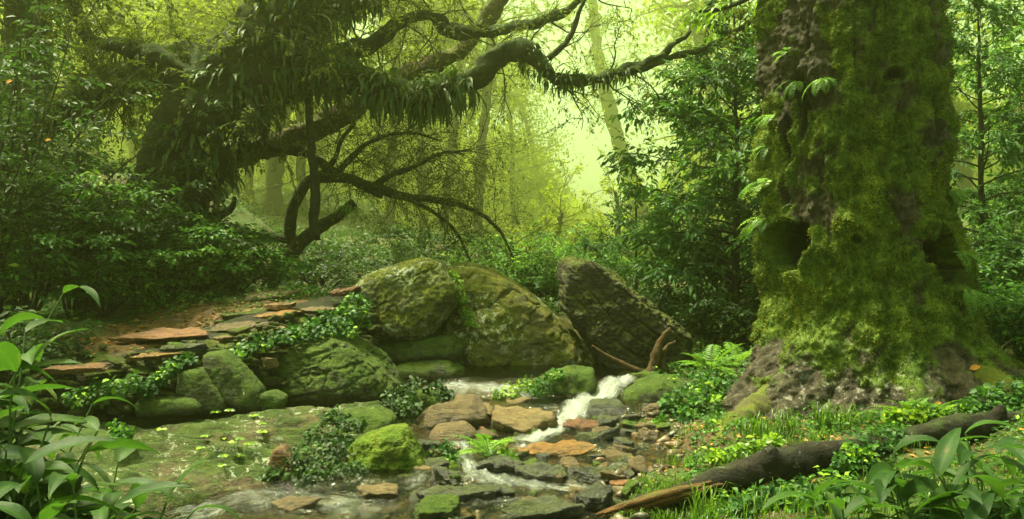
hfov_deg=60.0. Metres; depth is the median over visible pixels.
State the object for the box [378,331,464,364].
flat boulder
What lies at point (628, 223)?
sapling
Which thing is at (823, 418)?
grass tuft
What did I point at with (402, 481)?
dark cobble
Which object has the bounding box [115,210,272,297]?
shrub
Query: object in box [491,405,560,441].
tan slab
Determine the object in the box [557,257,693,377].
slanting rock
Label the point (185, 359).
ivy patch
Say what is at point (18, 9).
forest tree
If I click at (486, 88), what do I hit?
forest tree
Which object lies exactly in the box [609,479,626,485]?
rust cobble
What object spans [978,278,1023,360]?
shrub
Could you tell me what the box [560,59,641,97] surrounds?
hanging fern
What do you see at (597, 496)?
black rock
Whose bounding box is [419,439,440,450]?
dark cobble
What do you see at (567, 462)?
stream stone
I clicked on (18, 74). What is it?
shrub
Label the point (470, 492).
wet slab
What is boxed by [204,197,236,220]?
bent tree
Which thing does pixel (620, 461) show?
grey cobble
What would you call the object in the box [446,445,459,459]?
stream stone
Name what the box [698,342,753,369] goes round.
ground fern
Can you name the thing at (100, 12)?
forest tree
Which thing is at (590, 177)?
sky
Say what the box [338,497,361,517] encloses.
stream stone
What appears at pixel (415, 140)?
forest tree
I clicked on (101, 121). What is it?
shrub
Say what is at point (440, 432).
dome rock
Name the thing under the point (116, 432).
ivy patch
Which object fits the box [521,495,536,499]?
stream stone
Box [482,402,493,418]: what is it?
pale slab
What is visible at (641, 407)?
stream stone
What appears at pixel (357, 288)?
loose slab
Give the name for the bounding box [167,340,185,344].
bank slab
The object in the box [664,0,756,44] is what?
leafy branch
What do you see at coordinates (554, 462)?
stream stone
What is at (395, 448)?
green rock
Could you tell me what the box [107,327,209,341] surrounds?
loose slab
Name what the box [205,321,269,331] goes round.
loose slab
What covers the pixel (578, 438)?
stream stone
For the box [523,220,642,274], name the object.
shrub
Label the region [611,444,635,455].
stream stone
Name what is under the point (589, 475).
wet slab
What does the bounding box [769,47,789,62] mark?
trunk fern
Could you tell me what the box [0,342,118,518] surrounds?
broad leaved plant
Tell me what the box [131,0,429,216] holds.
forest tree
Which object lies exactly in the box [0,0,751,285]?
gnarled tree
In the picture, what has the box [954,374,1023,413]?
ivy patch
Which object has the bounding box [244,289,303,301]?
bank slab
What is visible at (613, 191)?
forest tree
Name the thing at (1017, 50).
sapling
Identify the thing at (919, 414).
ivy patch
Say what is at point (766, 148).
trunk fern
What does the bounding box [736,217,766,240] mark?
trunk fern
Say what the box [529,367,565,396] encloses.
ivy patch
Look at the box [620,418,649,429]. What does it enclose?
green slab
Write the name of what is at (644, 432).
stream stone
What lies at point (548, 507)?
wet slab
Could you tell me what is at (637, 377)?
mossy boulder
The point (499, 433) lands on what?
stream stone
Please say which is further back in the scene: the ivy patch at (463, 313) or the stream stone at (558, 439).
the ivy patch at (463, 313)
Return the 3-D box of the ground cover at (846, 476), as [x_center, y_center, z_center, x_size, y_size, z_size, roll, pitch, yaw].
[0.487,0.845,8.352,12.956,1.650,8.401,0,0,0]
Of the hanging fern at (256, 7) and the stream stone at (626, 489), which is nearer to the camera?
the stream stone at (626, 489)
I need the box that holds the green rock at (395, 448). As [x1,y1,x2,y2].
[345,423,425,482]
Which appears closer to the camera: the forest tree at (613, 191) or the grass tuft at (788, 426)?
the grass tuft at (788, 426)
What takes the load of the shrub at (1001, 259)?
on the ground at (194, 315)
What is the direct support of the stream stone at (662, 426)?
in the water
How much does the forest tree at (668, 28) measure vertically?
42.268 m
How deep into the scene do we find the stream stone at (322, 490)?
6.39 m
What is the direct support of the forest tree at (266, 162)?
on the ground at (194, 315)
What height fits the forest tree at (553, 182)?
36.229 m
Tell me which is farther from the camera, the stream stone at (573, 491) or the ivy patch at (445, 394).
the ivy patch at (445, 394)
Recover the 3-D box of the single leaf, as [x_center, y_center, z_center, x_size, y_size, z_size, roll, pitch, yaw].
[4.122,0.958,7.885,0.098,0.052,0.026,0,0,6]
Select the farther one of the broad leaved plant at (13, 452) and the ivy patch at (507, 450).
the ivy patch at (507, 450)
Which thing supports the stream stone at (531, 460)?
on the ground at (194, 315)
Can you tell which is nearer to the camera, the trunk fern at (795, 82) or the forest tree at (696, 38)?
the trunk fern at (795, 82)
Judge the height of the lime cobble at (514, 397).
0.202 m
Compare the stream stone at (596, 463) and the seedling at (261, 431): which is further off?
the seedling at (261, 431)
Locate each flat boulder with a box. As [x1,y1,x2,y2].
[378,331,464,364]
[396,360,471,389]
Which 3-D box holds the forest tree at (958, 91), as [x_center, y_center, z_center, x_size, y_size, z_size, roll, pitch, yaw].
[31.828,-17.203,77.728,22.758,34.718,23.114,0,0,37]
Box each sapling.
[557,184,694,315]
[596,0,762,336]
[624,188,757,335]
[684,46,762,298]
[946,0,1023,279]
[953,17,1023,280]
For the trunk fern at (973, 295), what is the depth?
8.07 m
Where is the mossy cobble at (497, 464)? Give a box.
[476,455,524,481]
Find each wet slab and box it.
[412,483,501,507]
[498,494,572,518]
[514,462,566,486]
[576,464,625,484]
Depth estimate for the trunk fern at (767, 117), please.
8.79 m
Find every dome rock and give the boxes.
[414,394,490,429]
[427,420,475,446]
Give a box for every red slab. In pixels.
[535,434,573,442]
[562,416,599,433]
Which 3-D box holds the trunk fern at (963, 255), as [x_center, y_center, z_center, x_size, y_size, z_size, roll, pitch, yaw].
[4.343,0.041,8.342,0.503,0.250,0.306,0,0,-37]
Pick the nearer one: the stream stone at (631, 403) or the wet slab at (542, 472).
the wet slab at (542, 472)
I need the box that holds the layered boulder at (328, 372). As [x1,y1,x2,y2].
[273,334,406,407]
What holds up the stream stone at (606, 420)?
in the water
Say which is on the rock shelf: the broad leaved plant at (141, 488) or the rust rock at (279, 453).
the rust rock at (279, 453)
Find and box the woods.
[0,6,1022,243]
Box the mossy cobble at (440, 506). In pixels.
[413,494,460,518]
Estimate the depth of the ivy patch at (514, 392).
9.08 m
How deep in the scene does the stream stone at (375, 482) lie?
6.45 m
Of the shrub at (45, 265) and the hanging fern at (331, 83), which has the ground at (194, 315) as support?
the shrub at (45, 265)
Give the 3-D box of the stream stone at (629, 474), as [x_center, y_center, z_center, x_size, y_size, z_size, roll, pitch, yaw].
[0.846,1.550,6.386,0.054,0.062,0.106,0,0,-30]
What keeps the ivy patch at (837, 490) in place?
on the ground at (194, 315)
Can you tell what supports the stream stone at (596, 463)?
on the ground at (194, 315)
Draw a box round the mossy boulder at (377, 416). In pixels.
[342,405,397,432]
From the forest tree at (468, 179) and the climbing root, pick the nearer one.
the climbing root
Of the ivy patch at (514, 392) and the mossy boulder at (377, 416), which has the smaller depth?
the mossy boulder at (377, 416)
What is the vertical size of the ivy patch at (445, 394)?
0.424 m
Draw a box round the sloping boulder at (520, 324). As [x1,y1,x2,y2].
[441,261,603,378]
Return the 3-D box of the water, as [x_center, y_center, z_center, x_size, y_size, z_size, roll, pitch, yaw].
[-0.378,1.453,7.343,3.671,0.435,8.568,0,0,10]
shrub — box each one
[0,0,123,286]
[0,39,242,319]
[0,169,158,320]
[0,304,104,386]
[1,123,214,318]
[26,174,216,317]
[74,160,247,245]
[83,212,254,306]
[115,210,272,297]
[171,219,322,295]
[252,225,383,285]
[306,223,457,279]
[441,218,568,288]
[479,220,617,304]
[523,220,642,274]
[537,222,676,294]
[665,283,760,350]
[965,205,1023,324]
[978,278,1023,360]
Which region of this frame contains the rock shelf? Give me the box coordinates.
[13,401,431,518]
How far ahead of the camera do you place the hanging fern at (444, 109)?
11.81 m
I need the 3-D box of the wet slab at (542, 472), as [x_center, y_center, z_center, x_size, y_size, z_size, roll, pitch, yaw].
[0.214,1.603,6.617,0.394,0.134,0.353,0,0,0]
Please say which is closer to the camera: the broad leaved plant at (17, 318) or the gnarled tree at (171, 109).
the broad leaved plant at (17, 318)
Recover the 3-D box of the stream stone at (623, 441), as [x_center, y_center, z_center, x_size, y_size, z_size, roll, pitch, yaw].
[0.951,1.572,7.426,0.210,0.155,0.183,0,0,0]
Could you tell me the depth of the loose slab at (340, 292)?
10.13 m
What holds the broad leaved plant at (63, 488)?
on the ground at (194, 315)
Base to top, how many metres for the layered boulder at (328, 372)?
0.806 m
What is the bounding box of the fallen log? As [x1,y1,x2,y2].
[592,404,1023,518]
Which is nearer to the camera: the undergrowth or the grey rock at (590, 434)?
the grey rock at (590, 434)
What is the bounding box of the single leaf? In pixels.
[970,364,980,369]
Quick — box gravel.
[272,404,689,518]
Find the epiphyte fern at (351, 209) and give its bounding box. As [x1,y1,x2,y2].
[335,205,364,226]
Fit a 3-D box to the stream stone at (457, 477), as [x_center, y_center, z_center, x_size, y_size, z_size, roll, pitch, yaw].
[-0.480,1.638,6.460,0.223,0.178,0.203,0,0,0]
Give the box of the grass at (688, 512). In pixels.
[609,409,1023,518]
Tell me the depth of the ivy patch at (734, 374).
8.98 m
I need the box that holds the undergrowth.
[43,143,1021,330]
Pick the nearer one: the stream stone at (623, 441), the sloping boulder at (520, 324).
the stream stone at (623, 441)
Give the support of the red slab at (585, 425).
on the ground at (194, 315)
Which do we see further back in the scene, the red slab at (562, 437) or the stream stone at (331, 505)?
the red slab at (562, 437)
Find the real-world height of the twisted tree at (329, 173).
4.458 m
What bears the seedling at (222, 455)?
on the rock shelf
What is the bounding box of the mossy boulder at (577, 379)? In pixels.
[525,365,596,408]
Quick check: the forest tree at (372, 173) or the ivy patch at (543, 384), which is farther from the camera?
the forest tree at (372, 173)
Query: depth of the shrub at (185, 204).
11.36 m
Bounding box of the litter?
[94,296,1008,488]
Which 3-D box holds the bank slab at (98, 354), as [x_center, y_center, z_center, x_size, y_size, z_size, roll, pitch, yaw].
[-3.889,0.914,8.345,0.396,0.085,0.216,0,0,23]
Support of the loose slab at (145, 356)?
on the stone ledge
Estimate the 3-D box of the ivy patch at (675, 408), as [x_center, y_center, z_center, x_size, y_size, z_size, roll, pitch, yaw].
[1.789,1.350,8.472,1.194,0.533,0.730,0,0,-44]
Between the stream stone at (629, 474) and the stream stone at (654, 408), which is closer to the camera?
the stream stone at (629, 474)
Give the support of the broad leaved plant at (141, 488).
on the ground at (194, 315)
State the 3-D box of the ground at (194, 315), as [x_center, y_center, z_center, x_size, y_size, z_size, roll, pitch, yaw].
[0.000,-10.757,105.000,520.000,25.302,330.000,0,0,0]
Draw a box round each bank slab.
[46,335,72,341]
[75,352,110,358]
[87,350,134,358]
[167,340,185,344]
[219,309,269,319]
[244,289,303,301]
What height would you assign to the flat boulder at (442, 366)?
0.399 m
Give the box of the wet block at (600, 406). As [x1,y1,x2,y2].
[584,398,626,419]
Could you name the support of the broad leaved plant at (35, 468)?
on the ground at (194, 315)
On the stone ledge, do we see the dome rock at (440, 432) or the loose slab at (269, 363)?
the loose slab at (269, 363)
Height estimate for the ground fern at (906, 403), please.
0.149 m
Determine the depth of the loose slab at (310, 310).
9.64 m
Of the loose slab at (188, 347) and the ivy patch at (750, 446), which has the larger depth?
the loose slab at (188, 347)
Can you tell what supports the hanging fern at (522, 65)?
hanging from the gnarled tree at (171, 109)
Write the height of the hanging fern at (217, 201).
1.678 m
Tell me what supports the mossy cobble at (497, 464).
on the ground at (194, 315)
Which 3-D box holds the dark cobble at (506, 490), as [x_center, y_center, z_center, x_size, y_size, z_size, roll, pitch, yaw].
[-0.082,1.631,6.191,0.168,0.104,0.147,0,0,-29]
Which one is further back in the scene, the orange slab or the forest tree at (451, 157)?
the forest tree at (451, 157)
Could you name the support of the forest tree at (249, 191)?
on the ground at (194, 315)
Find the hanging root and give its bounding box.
[305,93,320,240]
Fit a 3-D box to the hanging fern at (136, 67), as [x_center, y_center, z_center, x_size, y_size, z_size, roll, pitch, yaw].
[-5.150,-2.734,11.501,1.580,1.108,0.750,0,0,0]
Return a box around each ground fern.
[424,457,461,469]
[448,433,519,460]
[672,343,745,372]
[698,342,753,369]
[867,397,938,410]
[909,400,958,416]
[979,386,1016,407]
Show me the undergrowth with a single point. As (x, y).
(329, 233)
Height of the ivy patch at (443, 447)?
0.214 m
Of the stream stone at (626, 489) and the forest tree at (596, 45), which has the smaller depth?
the stream stone at (626, 489)
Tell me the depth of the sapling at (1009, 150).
11.74 m
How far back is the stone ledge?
8.10 m
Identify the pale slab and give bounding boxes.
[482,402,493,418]
[486,397,531,409]
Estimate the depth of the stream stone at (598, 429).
7.86 m
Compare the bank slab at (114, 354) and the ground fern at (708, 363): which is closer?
the bank slab at (114, 354)
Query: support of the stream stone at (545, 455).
on the ground at (194, 315)
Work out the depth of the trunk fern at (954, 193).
8.64 m
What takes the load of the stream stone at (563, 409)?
on the ground at (194, 315)
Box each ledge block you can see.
[134,396,201,416]
[254,389,287,411]
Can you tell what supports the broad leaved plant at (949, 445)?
on the ground at (194, 315)
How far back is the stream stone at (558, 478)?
6.45 m
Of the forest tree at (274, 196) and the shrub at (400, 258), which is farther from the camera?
the forest tree at (274, 196)
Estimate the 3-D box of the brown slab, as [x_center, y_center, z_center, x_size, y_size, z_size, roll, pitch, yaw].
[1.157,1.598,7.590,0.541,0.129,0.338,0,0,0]
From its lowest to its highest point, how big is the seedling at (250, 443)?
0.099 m
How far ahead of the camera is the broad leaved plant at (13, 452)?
3.73 m
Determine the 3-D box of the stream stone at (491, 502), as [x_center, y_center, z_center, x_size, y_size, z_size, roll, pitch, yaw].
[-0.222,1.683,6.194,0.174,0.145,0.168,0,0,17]
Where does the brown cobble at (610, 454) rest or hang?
on the ground at (194, 315)
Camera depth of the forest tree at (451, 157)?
86.14 m
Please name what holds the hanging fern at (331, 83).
hanging from the gnarled tree at (171, 109)
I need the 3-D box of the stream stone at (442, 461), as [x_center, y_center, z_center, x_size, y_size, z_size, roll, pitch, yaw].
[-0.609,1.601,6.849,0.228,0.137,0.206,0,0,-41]
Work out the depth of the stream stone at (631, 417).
8.31 m
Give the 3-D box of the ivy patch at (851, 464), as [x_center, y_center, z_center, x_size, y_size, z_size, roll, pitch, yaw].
[2.481,1.303,6.149,0.789,0.337,0.303,0,0,-34]
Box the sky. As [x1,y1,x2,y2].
[53,0,1023,245]
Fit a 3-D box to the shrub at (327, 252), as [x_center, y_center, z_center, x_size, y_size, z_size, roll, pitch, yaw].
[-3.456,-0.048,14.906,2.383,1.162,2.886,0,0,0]
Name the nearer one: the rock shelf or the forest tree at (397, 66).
the rock shelf
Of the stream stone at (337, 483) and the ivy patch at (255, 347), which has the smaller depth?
the stream stone at (337, 483)
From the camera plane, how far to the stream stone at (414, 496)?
6.02 m
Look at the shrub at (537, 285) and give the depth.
14.70 m
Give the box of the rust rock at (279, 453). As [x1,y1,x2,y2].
[266,444,293,474]
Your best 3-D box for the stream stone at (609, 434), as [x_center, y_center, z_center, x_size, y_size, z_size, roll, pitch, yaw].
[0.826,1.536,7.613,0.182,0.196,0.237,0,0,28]
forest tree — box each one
[0,0,165,145]
[0,0,182,192]
[53,0,259,171]
[54,0,157,159]
[56,0,163,169]
[87,0,342,205]
[119,0,376,209]
[129,0,431,230]
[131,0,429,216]
[155,2,352,191]
[291,14,381,197]
[334,0,444,204]
[343,0,520,227]
[350,0,486,233]
[364,5,527,229]
[378,0,517,235]
[384,1,514,240]
[394,0,605,239]
[409,37,581,241]
[466,34,589,239]
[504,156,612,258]
[539,0,662,228]
[561,145,692,264]
[600,0,759,242]
[603,0,757,227]
[748,10,984,163]
[947,0,1023,210]
[952,2,1023,197]
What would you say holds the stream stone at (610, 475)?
on the ground at (194, 315)
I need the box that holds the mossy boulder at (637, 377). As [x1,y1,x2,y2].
[615,368,654,385]
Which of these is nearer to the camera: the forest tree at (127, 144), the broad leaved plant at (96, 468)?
the broad leaved plant at (96, 468)
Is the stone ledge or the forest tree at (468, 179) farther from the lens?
the forest tree at (468, 179)
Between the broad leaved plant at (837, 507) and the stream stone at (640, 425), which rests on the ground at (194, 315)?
the broad leaved plant at (837, 507)
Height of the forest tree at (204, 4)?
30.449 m
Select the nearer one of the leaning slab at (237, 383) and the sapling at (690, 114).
the leaning slab at (237, 383)
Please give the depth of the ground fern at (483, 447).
7.05 m
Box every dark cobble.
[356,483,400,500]
[397,473,421,489]
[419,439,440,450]
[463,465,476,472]
[494,483,514,499]
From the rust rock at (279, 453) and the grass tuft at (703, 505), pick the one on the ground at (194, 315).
the grass tuft at (703, 505)
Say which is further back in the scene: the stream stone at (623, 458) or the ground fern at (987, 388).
the ground fern at (987, 388)
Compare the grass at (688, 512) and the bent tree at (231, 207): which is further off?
the bent tree at (231, 207)
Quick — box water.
[137,363,679,518]
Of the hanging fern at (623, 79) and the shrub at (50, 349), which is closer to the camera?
the shrub at (50, 349)
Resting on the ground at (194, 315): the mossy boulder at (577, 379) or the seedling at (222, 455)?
the mossy boulder at (577, 379)
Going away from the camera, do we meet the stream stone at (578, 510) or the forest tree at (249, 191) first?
the stream stone at (578, 510)
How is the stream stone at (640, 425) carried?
in the water
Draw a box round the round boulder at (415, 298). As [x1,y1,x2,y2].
[353,256,460,340]
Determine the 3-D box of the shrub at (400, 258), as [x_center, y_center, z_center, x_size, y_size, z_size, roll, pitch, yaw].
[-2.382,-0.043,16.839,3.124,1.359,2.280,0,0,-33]
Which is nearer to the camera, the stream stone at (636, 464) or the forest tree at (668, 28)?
the stream stone at (636, 464)
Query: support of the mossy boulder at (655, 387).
on the ground at (194, 315)
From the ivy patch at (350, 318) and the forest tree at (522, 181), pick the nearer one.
the ivy patch at (350, 318)
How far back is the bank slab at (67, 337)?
8.55 m
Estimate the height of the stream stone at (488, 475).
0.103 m
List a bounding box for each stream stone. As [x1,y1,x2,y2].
[307,486,339,498]
[315,493,342,513]
[330,477,354,491]
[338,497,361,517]
[344,492,361,500]
[366,479,388,503]
[406,487,426,517]
[424,449,441,458]
[425,456,450,468]
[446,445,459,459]
[446,515,475,518]
[448,474,460,485]
[475,498,494,510]
[484,472,499,482]
[489,430,501,439]
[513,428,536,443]
[513,450,529,461]
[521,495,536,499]
[524,458,537,463]
[526,490,537,496]
[535,452,550,462]
[544,437,561,443]
[546,406,560,415]
[547,459,557,465]
[549,473,562,485]
[559,405,567,414]
[560,456,579,471]
[565,502,585,518]
[567,467,580,479]
[568,486,584,499]
[574,435,584,441]
[586,454,604,462]
[591,426,611,432]
[592,460,601,466]
[596,426,619,448]
[597,414,619,426]
[598,462,609,466]
[600,470,625,479]
[608,497,624,507]
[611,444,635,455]
[613,437,634,447]
[620,429,636,436]
[620,455,627,462]
[621,479,638,498]
[623,401,640,409]
[623,470,634,479]
[626,406,634,413]
[626,414,641,420]
[626,455,647,475]
[635,422,652,431]
[638,403,650,411]
[638,427,657,441]
[642,403,663,417]
[655,422,670,431]
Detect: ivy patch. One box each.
[61,370,167,410]
[105,417,134,438]
[154,351,198,381]
[229,327,293,359]
[255,403,369,490]
[280,292,372,344]
[378,375,454,417]
[425,438,461,469]
[448,270,478,328]
[491,374,538,399]
[497,442,519,459]
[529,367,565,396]
[651,368,730,423]
[704,432,787,465]
[719,357,751,393]
[727,476,866,518]
[830,419,908,473]
[880,398,952,425]
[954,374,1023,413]
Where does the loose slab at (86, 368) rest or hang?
on the stone ledge
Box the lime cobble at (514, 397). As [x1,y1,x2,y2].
[490,387,527,399]
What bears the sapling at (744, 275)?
on the ground at (194, 315)
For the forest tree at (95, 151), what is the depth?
90.81 m
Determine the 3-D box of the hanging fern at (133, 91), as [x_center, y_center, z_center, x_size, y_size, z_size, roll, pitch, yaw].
[-5.270,-2.253,12.318,2.555,1.306,0.985,0,0,13]
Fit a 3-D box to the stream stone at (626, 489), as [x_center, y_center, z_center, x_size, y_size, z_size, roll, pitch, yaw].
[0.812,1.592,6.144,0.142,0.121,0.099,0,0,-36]
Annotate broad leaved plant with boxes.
[0,284,99,462]
[0,319,76,518]
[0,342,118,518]
[0,386,139,500]
[0,416,159,518]
[0,447,124,518]
[0,447,240,518]
[761,479,907,518]
[824,435,1023,518]
[888,420,1023,518]
[892,441,1023,518]
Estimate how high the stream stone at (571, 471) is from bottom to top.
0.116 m
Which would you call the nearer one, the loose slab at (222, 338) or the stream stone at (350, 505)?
the stream stone at (350, 505)
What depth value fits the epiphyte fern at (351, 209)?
12.83 m
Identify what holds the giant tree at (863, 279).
on the ground at (194, 315)
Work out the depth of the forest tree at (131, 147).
118.56 m
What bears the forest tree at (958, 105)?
on the ground at (194, 315)
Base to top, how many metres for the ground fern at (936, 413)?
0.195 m
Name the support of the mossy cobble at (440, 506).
on the ground at (194, 315)
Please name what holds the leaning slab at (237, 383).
on the stone ledge
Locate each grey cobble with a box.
[476,429,498,439]
[616,455,630,464]
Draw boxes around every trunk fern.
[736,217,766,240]
[737,178,771,201]
[752,114,775,129]
[752,146,768,167]
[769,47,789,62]
[774,80,803,100]
[802,77,837,98]
[948,188,969,211]
[953,250,995,275]
[962,287,996,316]
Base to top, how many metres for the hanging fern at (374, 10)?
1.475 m
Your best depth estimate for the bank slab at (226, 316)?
9.71 m
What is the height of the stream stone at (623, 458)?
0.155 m
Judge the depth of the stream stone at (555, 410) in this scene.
8.88 m
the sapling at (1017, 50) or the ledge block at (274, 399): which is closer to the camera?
the ledge block at (274, 399)
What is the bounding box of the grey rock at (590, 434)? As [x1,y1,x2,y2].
[577,432,599,444]
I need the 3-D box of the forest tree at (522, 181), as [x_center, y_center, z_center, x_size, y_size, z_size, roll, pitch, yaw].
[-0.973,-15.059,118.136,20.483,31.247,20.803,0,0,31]
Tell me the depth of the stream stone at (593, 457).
7.08 m
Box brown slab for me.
[630,439,653,446]
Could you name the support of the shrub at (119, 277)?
on the ground at (194, 315)
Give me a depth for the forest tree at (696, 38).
85.67 m
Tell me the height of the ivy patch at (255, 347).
0.395 m
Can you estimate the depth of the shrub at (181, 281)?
10.54 m
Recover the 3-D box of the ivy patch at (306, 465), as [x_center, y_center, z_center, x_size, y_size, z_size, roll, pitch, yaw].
[-1.374,1.429,6.882,0.781,0.453,1.188,0,0,16]
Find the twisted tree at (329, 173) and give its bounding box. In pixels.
[227,18,596,288]
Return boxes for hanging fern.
[39,42,195,145]
[50,6,166,89]
[124,122,250,237]
[138,49,287,192]
[195,0,336,135]
[272,40,369,114]
[319,0,388,44]
[352,64,486,135]
[518,41,578,100]
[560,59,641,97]
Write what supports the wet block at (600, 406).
on the ground at (194, 315)
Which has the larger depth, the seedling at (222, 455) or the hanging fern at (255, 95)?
the hanging fern at (255, 95)
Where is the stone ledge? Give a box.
[0,295,381,422]
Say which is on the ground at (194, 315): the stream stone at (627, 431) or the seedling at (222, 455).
the stream stone at (627, 431)
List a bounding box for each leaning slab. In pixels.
[176,367,228,415]
[202,349,265,413]
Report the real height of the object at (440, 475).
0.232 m
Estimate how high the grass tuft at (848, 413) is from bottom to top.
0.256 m
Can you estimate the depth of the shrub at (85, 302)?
10.15 m
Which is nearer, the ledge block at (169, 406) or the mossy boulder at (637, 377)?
the ledge block at (169, 406)
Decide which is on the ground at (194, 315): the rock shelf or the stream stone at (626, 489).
the rock shelf
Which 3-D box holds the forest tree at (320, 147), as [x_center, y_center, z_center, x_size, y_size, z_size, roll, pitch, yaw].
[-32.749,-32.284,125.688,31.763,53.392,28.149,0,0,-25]
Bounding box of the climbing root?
[646,327,675,373]
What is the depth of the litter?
8.70 m
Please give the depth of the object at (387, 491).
6.11 m
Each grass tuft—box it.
[682,474,735,518]
[722,410,768,438]
[757,402,798,434]
[792,398,849,432]
[829,403,867,430]
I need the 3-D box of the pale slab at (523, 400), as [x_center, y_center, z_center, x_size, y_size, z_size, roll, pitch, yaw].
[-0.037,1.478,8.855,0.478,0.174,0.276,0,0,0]
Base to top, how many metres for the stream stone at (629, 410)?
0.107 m
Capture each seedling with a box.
[217,454,228,462]
[217,463,226,472]
[243,441,254,453]
[257,430,267,439]
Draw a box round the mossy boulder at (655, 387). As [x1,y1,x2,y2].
[615,373,686,410]
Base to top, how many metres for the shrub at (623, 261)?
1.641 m
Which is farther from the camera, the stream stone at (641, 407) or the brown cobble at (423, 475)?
the stream stone at (641, 407)
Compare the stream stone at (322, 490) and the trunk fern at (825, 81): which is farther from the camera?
the trunk fern at (825, 81)
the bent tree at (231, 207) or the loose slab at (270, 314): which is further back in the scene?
the bent tree at (231, 207)
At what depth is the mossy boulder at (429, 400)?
8.38 m
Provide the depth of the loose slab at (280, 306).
9.81 m
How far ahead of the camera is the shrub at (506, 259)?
15.63 m
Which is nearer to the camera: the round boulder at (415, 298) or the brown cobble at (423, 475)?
the brown cobble at (423, 475)
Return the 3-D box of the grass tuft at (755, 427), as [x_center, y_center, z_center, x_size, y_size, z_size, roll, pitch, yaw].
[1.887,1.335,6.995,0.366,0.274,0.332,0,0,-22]
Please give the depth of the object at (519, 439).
7.77 m
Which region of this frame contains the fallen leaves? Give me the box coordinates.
[62,300,1023,518]
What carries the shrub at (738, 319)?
on the ground at (194, 315)
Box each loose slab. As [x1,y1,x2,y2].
[39,362,113,374]
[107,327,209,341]
[126,352,182,360]
[157,343,209,351]
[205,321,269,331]
[213,335,237,342]
[252,310,302,319]
[262,357,277,368]
[263,302,296,309]
[299,306,335,313]
[329,287,354,296]
[350,286,360,292]
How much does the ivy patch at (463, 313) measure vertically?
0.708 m
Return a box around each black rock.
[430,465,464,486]
[575,481,613,518]
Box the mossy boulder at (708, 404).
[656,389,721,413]
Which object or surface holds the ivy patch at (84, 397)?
on the stone ledge
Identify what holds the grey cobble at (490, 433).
on the ground at (194, 315)
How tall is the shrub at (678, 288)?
2.474 m
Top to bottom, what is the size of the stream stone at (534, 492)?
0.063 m
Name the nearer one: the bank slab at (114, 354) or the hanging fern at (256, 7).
the bank slab at (114, 354)
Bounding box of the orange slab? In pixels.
[517,440,595,461]
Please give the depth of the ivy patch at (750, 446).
6.50 m
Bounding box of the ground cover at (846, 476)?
[41,277,1023,518]
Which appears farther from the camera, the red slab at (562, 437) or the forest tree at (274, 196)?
the forest tree at (274, 196)
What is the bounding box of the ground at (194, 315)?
[0,151,1023,518]
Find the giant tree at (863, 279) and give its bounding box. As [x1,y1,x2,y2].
[709,0,1023,443]
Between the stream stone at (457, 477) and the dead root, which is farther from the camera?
the dead root
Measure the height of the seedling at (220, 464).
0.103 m
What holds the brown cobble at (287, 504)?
in the water
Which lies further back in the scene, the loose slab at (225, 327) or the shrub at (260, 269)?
the shrub at (260, 269)
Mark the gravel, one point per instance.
(659, 443)
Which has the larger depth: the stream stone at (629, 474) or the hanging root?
the hanging root
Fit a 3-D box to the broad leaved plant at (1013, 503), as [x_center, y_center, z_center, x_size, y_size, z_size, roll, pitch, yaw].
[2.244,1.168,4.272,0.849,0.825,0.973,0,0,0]
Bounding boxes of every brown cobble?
[271,496,321,516]
[413,465,431,480]
[602,449,632,463]
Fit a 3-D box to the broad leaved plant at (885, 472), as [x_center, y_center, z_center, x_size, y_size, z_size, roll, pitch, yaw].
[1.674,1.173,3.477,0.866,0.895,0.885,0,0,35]
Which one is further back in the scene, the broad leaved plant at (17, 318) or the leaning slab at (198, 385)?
the leaning slab at (198, 385)
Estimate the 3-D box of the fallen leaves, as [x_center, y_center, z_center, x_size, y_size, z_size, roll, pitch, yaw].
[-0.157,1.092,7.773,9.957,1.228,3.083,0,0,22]
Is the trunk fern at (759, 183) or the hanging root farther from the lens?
the hanging root
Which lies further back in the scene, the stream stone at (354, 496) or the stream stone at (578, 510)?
the stream stone at (354, 496)
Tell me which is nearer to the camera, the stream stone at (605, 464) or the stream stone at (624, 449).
the stream stone at (605, 464)
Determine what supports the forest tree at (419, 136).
on the ground at (194, 315)
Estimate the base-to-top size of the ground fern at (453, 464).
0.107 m
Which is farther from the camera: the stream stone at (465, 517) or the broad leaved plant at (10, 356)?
the stream stone at (465, 517)
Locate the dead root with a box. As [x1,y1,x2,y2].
[591,345,642,372]
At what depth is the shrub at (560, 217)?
32.33 m
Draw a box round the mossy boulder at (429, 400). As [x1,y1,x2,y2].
[391,387,442,417]
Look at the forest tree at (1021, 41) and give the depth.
92.48 m
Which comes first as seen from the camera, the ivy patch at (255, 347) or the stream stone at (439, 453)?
the stream stone at (439, 453)
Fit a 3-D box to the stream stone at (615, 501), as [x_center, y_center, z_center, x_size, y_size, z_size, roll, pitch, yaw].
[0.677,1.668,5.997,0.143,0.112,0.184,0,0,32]
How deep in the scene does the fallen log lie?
5.99 m
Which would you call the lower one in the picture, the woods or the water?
the water
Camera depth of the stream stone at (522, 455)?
7.08 m
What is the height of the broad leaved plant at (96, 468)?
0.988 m

